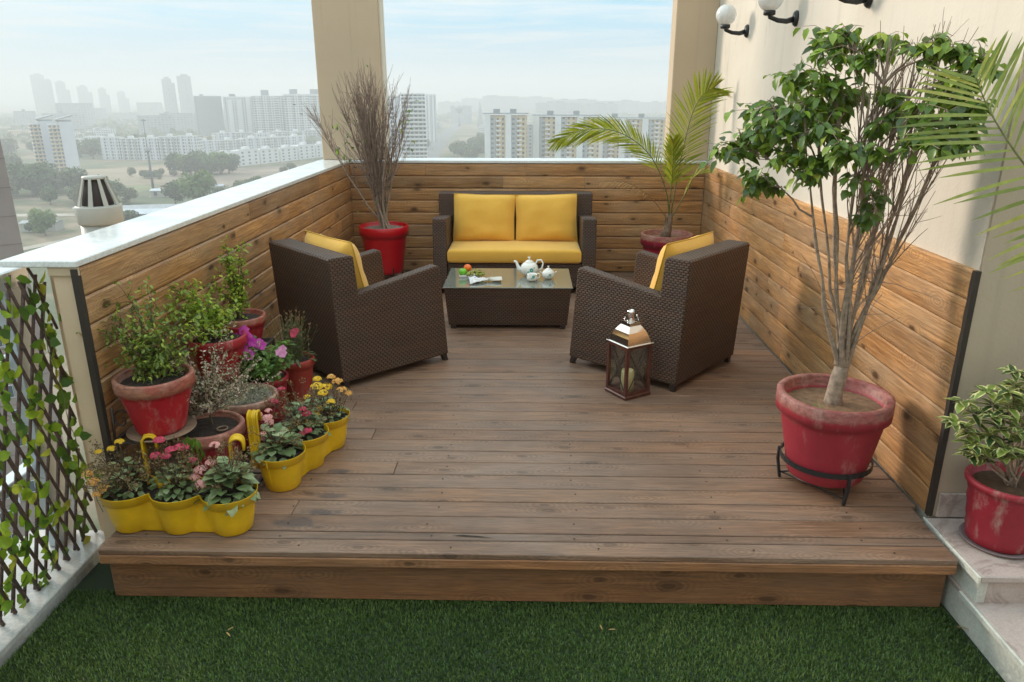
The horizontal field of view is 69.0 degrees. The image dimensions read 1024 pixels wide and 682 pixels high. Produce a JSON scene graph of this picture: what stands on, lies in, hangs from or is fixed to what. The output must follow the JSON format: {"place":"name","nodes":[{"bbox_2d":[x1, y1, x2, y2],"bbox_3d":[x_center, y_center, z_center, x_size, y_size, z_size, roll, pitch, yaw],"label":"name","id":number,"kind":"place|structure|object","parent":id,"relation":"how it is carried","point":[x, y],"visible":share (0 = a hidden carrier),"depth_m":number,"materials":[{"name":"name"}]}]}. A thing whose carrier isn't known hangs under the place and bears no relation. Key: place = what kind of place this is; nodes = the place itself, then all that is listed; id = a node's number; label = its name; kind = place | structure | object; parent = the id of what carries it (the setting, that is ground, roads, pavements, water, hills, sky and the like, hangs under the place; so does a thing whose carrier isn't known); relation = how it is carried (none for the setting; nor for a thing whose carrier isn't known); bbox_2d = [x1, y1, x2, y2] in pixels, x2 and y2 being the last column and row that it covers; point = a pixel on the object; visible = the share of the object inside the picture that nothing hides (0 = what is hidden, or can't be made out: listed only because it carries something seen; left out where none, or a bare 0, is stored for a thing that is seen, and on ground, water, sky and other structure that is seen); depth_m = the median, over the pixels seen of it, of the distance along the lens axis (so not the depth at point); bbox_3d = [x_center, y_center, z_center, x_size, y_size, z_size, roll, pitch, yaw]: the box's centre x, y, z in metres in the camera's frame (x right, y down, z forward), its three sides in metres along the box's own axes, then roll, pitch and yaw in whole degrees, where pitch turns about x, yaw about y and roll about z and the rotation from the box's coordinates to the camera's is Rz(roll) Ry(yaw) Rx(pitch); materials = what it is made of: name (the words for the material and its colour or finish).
{"place":"outdoors","nodes":[
{"label":"outdoors","id":0,"kind":"place"},
{"bbox_2d":[29,73,49,113],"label":"tower block","id":1,"kind":"structure","parent":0,"point":[39,93],"depth_m":2114.85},
{"bbox_2d":[0,140,80,539],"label":"neighbour tower","id":2,"kind":"structure","parent":0,"point":[10,242],"depth_m":86.28,"materials":[{"name":"grey concrete"}]},
{"bbox_2d":[45,79,55,112],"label":"tower block","id":3,"kind":"structure","parent":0,"point":[50,93],"depth_m":2144.53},
{"bbox_2d":[55,81,67,102],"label":"tower block","id":4,"kind":"structure","parent":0,"point":[60,87],"depth_m":2221.02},
{"bbox_2d":[47,114,79,172],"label":"slim tower","id":5,"kind":"structure","parent":0,"point":[63,143],"depth_m":595.81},
{"bbox_2d":[41,111,86,132],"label":"tower block","id":6,"kind":"structure","parent":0,"point":[78,120],"depth_m":1220.69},
{"bbox_2d":[54,103,95,127],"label":"tower block","id":7,"kind":"structure","parent":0,"point":[87,109],"depth_m":1419.77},
{"bbox_2d":[18,185,159,196],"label":"field","id":8,"kind":"structure","parent":0,"point":[62,192],"depth_m":502.83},
{"bbox_2d":[6,161,25,195],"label":"tree","id":9,"kind":"object","parent":8,"relation":"on","point":[14,168],"visible":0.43,"depth_m":471.37,"materials":[{"name":"green plant"}]},
{"bbox_2d":[57,166,87,186],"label":"tree","id":10,"kind":"object","parent":8,"relation":"on","point":[71,177],"visible":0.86,"depth_m":490.19,"materials":[{"name":"green plant"}]},
{"bbox_2d":[74,175,123,234],"bbox_3d":[-2.368,-0.099,4.489,0.244,1.763,0.244,0,18,1],"label":"vent pipe","id":11,"kind":"object","parent":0,"point":[98,204],"visible":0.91,"depth_m":4.19,"materials":[{"name":"grey plastic"}]},
{"bbox_2d":[81,168,176,181],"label":"field","id":12,"kind":"structure","parent":0,"point":[112,174],"depth_m":603.05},
{"bbox_2d":[136,102,162,115],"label":"tower block","id":13,"kind":"structure","parent":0,"point":[149,108],"depth_m":1991.52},
{"bbox_2d":[137,114,177,134],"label":"tower block","id":14,"kind":"structure","parent":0,"point":[163,123],"depth_m":1104.46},
{"bbox_2d":[159,112,196,132],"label":"tower block","id":15,"kind":"structure","parent":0,"point":[185,121],"depth_m":1227.03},
{"bbox_2d":[176,74,194,112],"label":"tower block","id":16,"kind":"structure","parent":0,"point":[185,93],"depth_m":1620.96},
{"bbox_2d":[149,165,301,196],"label":"field","id":17,"kind":"structure","parent":0,"point":[226,178],"depth_m":602.86,"materials":[{"name":"soil"}]},
{"bbox_2d":[0,104,663,529],"bbox_3d":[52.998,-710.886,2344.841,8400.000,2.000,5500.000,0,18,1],"label":"ground","id":18,"kind":"structure","parent":0,"point":[66,204],"depth_m":447.58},
{"bbox_2d":[0,135,18,152],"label":"tree","id":19,"kind":"object","parent":18,"relation":"on","point":[12,141],"visible":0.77,"depth_m":814.24,"materials":[{"name":"green plant"}]},
{"bbox_2d":[13,109,36,129],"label":"tower block","id":20,"kind":"structure","parent":18,"relation":"on","point":[23,117],"depth_m":1371.55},
{"bbox_2d":[14,167,45,196],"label":"tree","id":21,"kind":"object","parent":18,"relation":"on","point":[27,182],"visible":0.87,"depth_m":465.90,"materials":[{"name":"green plant"}]},
{"bbox_2d":[22,164,56,189],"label":"tree","id":22,"kind":"object","parent":18,"relation":"on","point":[47,173],"visible":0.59,"depth_m":468.57,"materials":[{"name":"green plant"}]},
{"bbox_2d":[18,220,63,231],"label":"building","id":23,"kind":"structure","parent":18,"relation":"on","point":[59,225],"depth_m":352.79,"materials":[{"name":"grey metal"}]},
{"bbox_2d":[28,114,55,168],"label":"slim tower","id":24,"kind":"structure","parent":18,"relation":"on","point":[40,140],"depth_m":606.10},
{"bbox_2d":[27,207,57,235],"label":"tree","id":25,"kind":"object","parent":18,"relation":"on","point":[41,220],"visible":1,"depth_m":338.06,"materials":[{"name":"green plant"}]},
{"bbox_2d":[38,185,57,204],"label":"tree","id":26,"kind":"object","parent":18,"relation":"on","point":[47,194],"visible":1,"depth_m":435.70,"materials":[{"name":"green plant"}]},
{"bbox_2d":[37,175,62,190],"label":"tree","id":27,"kind":"object","parent":18,"relation":"on","point":[55,182],"visible":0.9,"depth_m":472.16,"materials":[{"name":"green plant"}]},
{"bbox_2d":[80,138,101,158],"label":"tree","id":28,"kind":"object","parent":18,"relation":"on","point":[90,147],"visible":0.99,"depth_m":743.43,"materials":[{"name":"green plant"}]},
{"bbox_2d":[99,134,124,159],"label":"white flats","id":29,"kind":"structure","parent":18,"relation":"on","point":[110,147],"depth_m":736.65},
{"bbox_2d":[119,187,138,202],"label":"tree","id":30,"kind":"object","parent":18,"relation":"on","point":[127,194],"visible":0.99,"depth_m":441.27,"materials":[{"name":"green plant"}]},
{"bbox_2d":[119,136,141,159],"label":"white flats","id":31,"kind":"structure","parent":18,"relation":"on","point":[130,147],"depth_m":734.59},
{"bbox_2d":[138,135,160,159],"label":"white flats","id":32,"kind":"structure","parent":18,"relation":"on","point":[153,146],"depth_m":731.85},
{"bbox_2d":[122,204,177,208],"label":"shed","id":33,"kind":"structure","parent":18,"relation":"on","point":[150,206],"depth_m":391.84,"materials":[{"name":"grey metal"}]},
{"bbox_2d":[161,77,174,112],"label":"tower block","id":34,"kind":"structure","parent":18,"relation":"on","point":[168,95],"depth_m":1652.34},
{"bbox_2d":[158,134,179,159],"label":"white flats","id":35,"kind":"structure","parent":18,"relation":"on","point":[168,144],"depth_m":728.77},
{"bbox_2d":[160,180,184,203],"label":"tree","id":36,"kind":"object","parent":18,"relation":"on","point":[170,191],"visible":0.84,"depth_m":432.85,"materials":[{"name":"green plant"}]},
{"bbox_2d":[177,133,203,154],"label":"white flats","id":37,"kind":"structure","parent":18,"relation":"on","point":[188,142],"depth_m":726.39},
{"bbox_2d":[180,153,200,175],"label":"tree","id":38,"kind":"object","parent":18,"relation":"on","point":[191,162],"visible":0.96,"depth_m":587.74,"materials":[{"name":"green plant"}]},
{"bbox_2d":[176,169,214,198],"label":"tree","id":39,"kind":"object","parent":18,"relation":"on","point":[196,187],"visible":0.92,"depth_m":418.62,"materials":[{"name":"green plant"}]},
{"bbox_2d":[198,159,217,173],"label":"tree","id":40,"kind":"object","parent":18,"relation":"on","point":[209,166],"visible":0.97,"depth_m":589.37,"materials":[{"name":"green plant"}]},
{"bbox_2d":[193,94,224,135],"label":"apartment block","id":41,"kind":"structure","parent":18,"relation":"on","point":[209,115],"depth_m":1007.30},
{"bbox_2d":[202,138,217,153],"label":"white flats","id":42,"kind":"structure","parent":18,"relation":"on","point":[209,146],"depth_m":795.43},
{"bbox_2d":[206,151,231,173],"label":"tree","id":43,"kind":"object","parent":18,"relation":"on","point":[212,154],"visible":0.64,"depth_m":598.43,"materials":[{"name":"green plant"}]},
{"bbox_2d":[217,137,241,151],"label":"white flats","id":44,"kind":"structure","parent":18,"relation":"on","point":[228,144],"depth_m":811.24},
{"bbox_2d":[223,153,239,173],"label":"tree","id":45,"kind":"object","parent":18,"relation":"on","point":[233,162],"visible":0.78,"depth_m":604.49,"materials":[{"name":"green plant"}]},
{"bbox_2d":[222,94,254,132],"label":"apartment block","id":46,"kind":"structure","parent":18,"relation":"on","point":[238,112],"depth_m":1010.14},
{"bbox_2d":[230,146,259,166],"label":"white flats","id":47,"kind":"structure","parent":18,"relation":"on","point":[248,156],"depth_m":677.22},
{"bbox_2d":[237,135,263,148],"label":"white flats","id":48,"kind":"structure","parent":18,"relation":"on","point":[251,141],"depth_m":830.72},
{"bbox_2d":[251,90,285,132],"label":"apartment block","id":49,"kind":"structure","parent":18,"relation":"on","point":[268,113],"depth_m":993.65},
{"bbox_2d":[259,146,279,163],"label":"white flats","id":50,"kind":"structure","parent":18,"relation":"on","point":[267,154],"depth_m":699.65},
{"bbox_2d":[264,134,285,147],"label":"white flats","id":51,"kind":"structure","parent":18,"relation":"on","point":[273,141],"depth_m":849.95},
{"bbox_2d":[279,145,297,161],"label":"white flats","id":52,"kind":"structure","parent":18,"relation":"on","point":[287,153],"depth_m":722.57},
{"bbox_2d":[285,134,306,146],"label":"white flats","id":53,"kind":"structure","parent":18,"relation":"on","point":[293,139],"depth_m":868.97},
{"bbox_2d":[283,89,320,130],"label":"apartment block","id":54,"kind":"structure","parent":18,"relation":"on","point":[295,118],"depth_m":976.62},
{"bbox_2d":[290,142,315,159],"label":"white flats","id":55,"kind":"structure","parent":18,"relation":"on","point":[305,150],"depth_m":744.57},
{"bbox_2d":[0,110,665,143],"bbox_3d":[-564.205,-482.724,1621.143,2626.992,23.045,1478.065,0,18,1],"label":"woodland","id":56,"kind":"object","parent":18,"relation":"on","point":[7,120],"visible":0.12,"depth_m":1353.90,"materials":[{"name":"green plant"}]},
{"bbox_2d":[388,95,401,157],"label":"office block","id":57,"kind":"structure","parent":18,"relation":"on","point":[395,102],"depth_m":535.42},
{"bbox_2d":[400,93,427,157],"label":"office block","id":58,"kind":"structure","parent":18,"relation":"on","point":[417,122],"depth_m":545.46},
{"bbox_2d":[425,94,436,141],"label":"office block","id":59,"kind":"structure","parent":18,"relation":"on","point":[431,120],"depth_m":1000.43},
{"bbox_2d":[451,106,471,123],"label":"tower block","id":60,"kind":"structure","parent":18,"relation":"on","point":[466,115],"depth_m":1623.81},
{"bbox_2d":[483,109,528,157],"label":"apartment block","id":61,"kind":"structure","parent":18,"relation":"on","point":[506,135],"depth_m":482.25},
{"bbox_2d":[527,123,532,157],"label":"apartment block","id":62,"kind":"structure","parent":18,"relation":"on","point":[529,140],"depth_m":618.85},
{"bbox_2d":[518,96,552,112],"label":"tower block","id":63,"kind":"structure","parent":18,"relation":"on","point":[526,104],"depth_m":2523.11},
{"bbox_2d":[536,101,578,116],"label":"tower block","id":64,"kind":"structure","parent":18,"relation":"on","point":[559,107],"depth_m":1810.34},
{"bbox_2d":[532,111,600,157],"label":"apartment block","id":65,"kind":"structure","parent":18,"relation":"on","point":[545,129],"depth_m":500.61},
{"bbox_2d":[579,102,617,116],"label":"tower block","id":66,"kind":"structure","parent":18,"relation":"on","point":[603,109],"depth_m":1898.66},
{"bbox_2d":[597,100,639,113],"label":"tower block","id":67,"kind":"structure","parent":18,"relation":"on","point":[629,106],"depth_m":2311.68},
{"bbox_2d":[598,113,665,157],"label":"apartment block","id":68,"kind":"structure","parent":18,"relation":"on","point":[654,129],"depth_m":525.69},
{"bbox_2d":[640,101,666,113],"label":"tower block","id":69,"kind":"structure","parent":18,"relation":"on","point":[653,107],"depth_m":2346.94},
{"bbox_2d":[0,0,672,103],"label":"sky","id":70,"kind":"structure","parent":0,"point":[452,50],"materials":[{"name":"white"}]},
{"bbox_2d":[427,124,462,157],"bbox_3d":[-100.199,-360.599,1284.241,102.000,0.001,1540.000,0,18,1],"label":"road","id":71,"kind":"structure","parent":0,"point":[443,139],"depth_m":1000.99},
{"bbox_2d":[438,101,461,113],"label":"tower block","id":72,"kind":"structure","parent":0,"point":[444,107],"depth_m":2471.40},
{"bbox_2d":[461,98,482,111],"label":"tower block","id":73,"kind":"structure","parent":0,"point":[473,103],"depth_m":2569.36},
{"bbox_2d":[483,95,517,112],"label":"tower block","id":74,"kind":"structure","parent":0,"point":[504,104],"depth_m":2381.77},
{"bbox_2d":[0,562,1004,681],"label":"terrace floor","id":75,"kind":"structure","parent":0,"point":[99,576],"depth_m":2.97,"materials":[{"name":"plant"}]},
{"bbox_2d":[0,530,105,668],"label":"stone ledge","id":76,"kind":"object","parent":75,"relation":"on","point":[19,627],"visible":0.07,"depth_m":3.23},
{"bbox_2d":[0,267,73,545],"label":"balcony railing","id":77,"kind":"object","parent":76,"relation":"on","point":[14,272],"visible":0.31,"depth_m":3.29,"materials":[{"name":"metal"}]},
{"bbox_2d":[0,268,103,626],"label":"willow trellis","id":78,"kind":"object","parent":76,"relation":"on","point":[48,333],"visible":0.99,"depth_m":3.14,"materials":[{"name":"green plant"}]},
{"bbox_2d":[0,160,354,540],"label":"parapet wall","id":79,"kind":"structure","parent":75,"relation":"on","point":[180,244],"depth_m":3.81,"materials":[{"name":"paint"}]},
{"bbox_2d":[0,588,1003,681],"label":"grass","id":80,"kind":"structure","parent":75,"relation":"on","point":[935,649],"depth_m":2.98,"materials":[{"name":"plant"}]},
{"bbox_2d":[322,158,707,272],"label":"parapet wall","id":81,"kind":"structure","parent":75,"relation":"on","point":[625,217],"depth_m":7.69,"materials":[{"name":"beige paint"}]},
{"bbox_2d":[311,0,390,159],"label":"pillar","id":82,"kind":"structure","parent":81,"relation":"on","point":[348,34],"depth_m":7.37,"materials":[{"name":"beige paint"}]},
{"bbox_2d":[663,0,719,159],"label":"pillar","id":83,"kind":"structure","parent":81,"relation":"on","point":[694,31],"depth_m":7.30,"materials":[{"name":"beige paint"}]},
{"bbox_2d":[98,272,957,606],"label":"deck","id":84,"kind":"structure","parent":75,"relation":"on","point":[506,464],"depth_m":3.41,"materials":[{"name":"brown wood"}]},
{"bbox_2d":[80,433,266,536],"bbox_3d":[-1.457,0.607,3.224,0.795,0.418,0.404,1,18,3],"label":"yellow planter","id":85,"kind":"object","parent":84,"relation":"on","point":[216,500],"visible":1,"depth_m":3.18,"materials":[{"name":"plastic"}]},
{"bbox_2d":[110,337,328,488],"bbox_3d":[-1.472,0.300,4.021,0.561,0.500,1.476,0,18,1],"label":"plant stand","id":86,"kind":"object","parent":84,"relation":"on","point":[123,434],"visible":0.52,"depth_m":3.32,"materials":[{"name":"metal"}]},
{"bbox_2d":[126,416,196,442],"bbox_3d":[-1.589,0.401,3.383,0.296,0.018,0.296,0,18,1],"label":"plant saucer","id":87,"kind":"object","parent":86,"relation":"on","point":[132,434],"visible":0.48,"depth_m":3.33,"materials":[{"name":"ceramic"}]},
{"bbox_2d":[76,276,225,436],"bbox_3d":[-1.581,0.064,3.317,0.494,0.666,0.425,0,18,1],"label":"green shrub","id":88,"kind":"object","parent":87,"relation":"on","point":[153,393],"visible":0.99,"depth_m":3.26,"materials":[{"name":"green plant"}]},
{"bbox_2d":[163,278,246,380],"bbox_3d":[-1.623,-0.057,3.915,0.376,0.551,0.448,5,19,16],"label":"green shrub","id":89,"kind":"object","parent":86,"relation":"on","point":[235,342],"visible":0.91,"depth_m":3.89,"materials":[{"name":"green plant"}]},
{"bbox_2d":[134,321,284,477],"bbox_3d":[-1.444,0.270,3.575,0.611,0.745,0.572,0,18,1],"label":"dried basil","id":90,"kind":"object","parent":86,"relation":"on","point":[213,423],"visible":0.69,"depth_m":3.52,"materials":[{"name":"plant"}]},
{"bbox_2d":[204,235,266,349],"bbox_3d":[-1.593,-0.267,4.332,0.292,0.688,0.292,8,20,24],"label":"green shrub","id":91,"kind":"object","parent":86,"relation":"on","point":[253,320],"visible":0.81,"depth_m":4.30,"materials":[{"name":"green plant"}]},
{"bbox_2d":[213,382,278,450],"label":"seedlings","id":92,"kind":"object","parent":86,"relation":"on","point":[254,400],"visible":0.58,"depth_m":3.83,"materials":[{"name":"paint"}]},
{"bbox_2d":[236,325,295,422],"bbox_3d":[-1.391,0.179,4.139,0.379,0.562,0.347,0,18,1],"label":"petunia","id":93,"kind":"object","parent":86,"relation":"on","point":[265,366],"visible":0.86,"depth_m":4.08,"materials":[{"name":"plant"}]},
{"bbox_2d":[265,309,317,401],"bbox_3d":[-1.309,0.088,4.429,0.311,0.553,0.284,11,21,29],"label":"dianthus","id":94,"kind":"object","parent":86,"relation":"on","point":[303,362],"visible":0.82,"depth_m":4.40,"materials":[{"name":"red"}]},
{"bbox_2d":[245,374,354,491],"bbox_3d":[-1.069,0.422,3.746,0.345,0.440,0.738,5,19,15],"label":"yellow planter","id":95,"kind":"object","parent":84,"relation":"on","point":[290,457],"visible":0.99,"depth_m":3.68,"materials":[{"name":"plastic"}]},
{"bbox_2d":[293,58,418,274],"bbox_3d":[-1.474,-1.659,7.202,1.194,2.019,0.535,0,18,1],"label":"bare bush","id":96,"kind":"object","parent":84,"relation":"on","point":[385,236],"visible":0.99,"depth_m":7.12,"materials":[{"name":"brown plant"}]},
{"bbox_2d":[269,230,447,388],"bbox_3d":[-1.046,-0.298,5.159,0.894,0.920,0.802,-16,24,-40],"label":"wicker armchair","id":97,"kind":"object","parent":84,"relation":"on","point":[364,315],"visible":0.98,"depth_m":4.85,"materials":[{"name":"wicker"}]},
{"bbox_2d":[443,268,572,328],"bbox_3d":[-0.027,-0.348,6.189,1.018,0.368,0.675,0,18,1],"label":"coffee table","id":98,"kind":"object","parent":84,"relation":"on","point":[514,296],"visible":1,"depth_m":5.92,"materials":[{"name":"wicker"}]},
{"bbox_2d":[514,257,543,275],"bbox_3d":[0.136,-0.620,6.167,0.208,0.160,0.160,16,24,40],"label":"teapot","id":99,"kind":"object","parent":98,"relation":"on","point":[528,266],"visible":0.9,"depth_m":6.13,"materials":[{"name":"white ceramic"}]},
{"bbox_2d":[432,191,596,288],"bbox_3d":[0.029,-0.977,7.273,1.522,0.879,0.804,0,18,1],"label":"wicker sofa","id":100,"kind":"object","parent":84,"relation":"on","point":[506,229],"visible":0.91,"depth_m":7.23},
{"bbox_2d":[605,309,653,400],"bbox_3d":[0.732,0.068,4.647,0.210,0.547,0.210,-11,21,-29],"label":"candle lantern","id":101,"kind":"object","parent":84,"relation":"on","point":[629,335],"visible":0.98,"depth_m":4.60,"materials":[{"name":"brown metal"}]},
{"bbox_2d":[547,68,734,254],"bbox_3d":[1.150,-1.529,7.087,1.690,2.014,0.549,0,18,1],"label":"palm","id":102,"kind":"object","parent":84,"relation":"on","point":[655,241],"visible":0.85,"depth_m":6.85,"materials":[{"name":"plant"}]},
{"bbox_2d":[569,231,749,391],"bbox_3d":[0.996,-0.282,5.111,0.894,0.920,0.802,16,24,39],"label":"wicker armchair","id":103,"kind":"object","parent":84,"relation":"on","point":[682,298],"visible":0.97,"depth_m":4.81,"materials":[{"name":"wicker"}]},
{"bbox_2d":[776,441,873,505],"bbox_3d":[1.506,0.621,3.591,0.418,0.166,0.428,-2,18,-6],"label":"pot stand","id":104,"kind":"object","parent":84,"relation":"on","point":[849,477],"visible":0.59,"depth_m":3.44,"materials":[{"name":"black metal"}]},
{"bbox_2d":[699,11,1006,487],"bbox_3d":[1.417,-0.335,3.255,1.071,2.048,0.746,17,25,42],"label":"ficus tree","id":105,"kind":"object","parent":104,"relation":"on","point":[838,420],"visible":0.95,"depth_m":3.09,"materials":[{"name":"green plant"}]},
{"bbox_2d":[700,0,1023,519],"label":"house wall","id":106,"kind":"structure","parent":75,"relation":"on","point":[911,360],"depth_m":3.78,"materials":[{"name":"beige paint"}]},
{"bbox_2d":[716,4,748,37],"bbox_3d":[1.831,-2.662,6.196,0.274,0.262,0.168,0,18,1],"label":"wall lamp","id":107,"kind":"object","parent":106,"relation":"attached to","point":[726,14],"visible":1,"depth_m":6.15,"materials":[{"name":"glass"}]},
{"bbox_2d":[758,0,798,26],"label":"wall lamp","id":108,"kind":"object","parent":106,"relation":"attached to","point":[769,7],"visible":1,"depth_m":5.04,"materials":[{"name":"white metal"}]},
{"bbox_2d":[923,517,1023,681],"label":"marble steps","id":109,"kind":"structure","parent":75,"relation":"on","point":[982,599],"depth_m":2.97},
{"bbox_2d":[890,30,1023,291],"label":"palm","id":110,"kind":"object","parent":109,"relation":"on","point":[986,73],"visible":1,"depth_m":2.46,"materials":[{"name":"plant"}]},
{"bbox_2d":[959,522,1023,558],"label":"plant saucer","id":111,"kind":"object","parent":109,"relation":"on","point":[974,544],"visible":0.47,"depth_m":3.08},
{"bbox_2d":[936,359,1023,554],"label":"variegated shrub","id":112,"kind":"object","parent":111,"relation":"on","point":[994,515],"visible":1,"depth_m":2.98,"materials":[{"name":"green plant"}]},
{"bbox_2d":[932,57,1023,516],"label":"side wall","id":113,"kind":"structure","parent":75,"relation":"on","point":[996,338],"depth_m":3.06,"materials":[{"name":"beige paint"}]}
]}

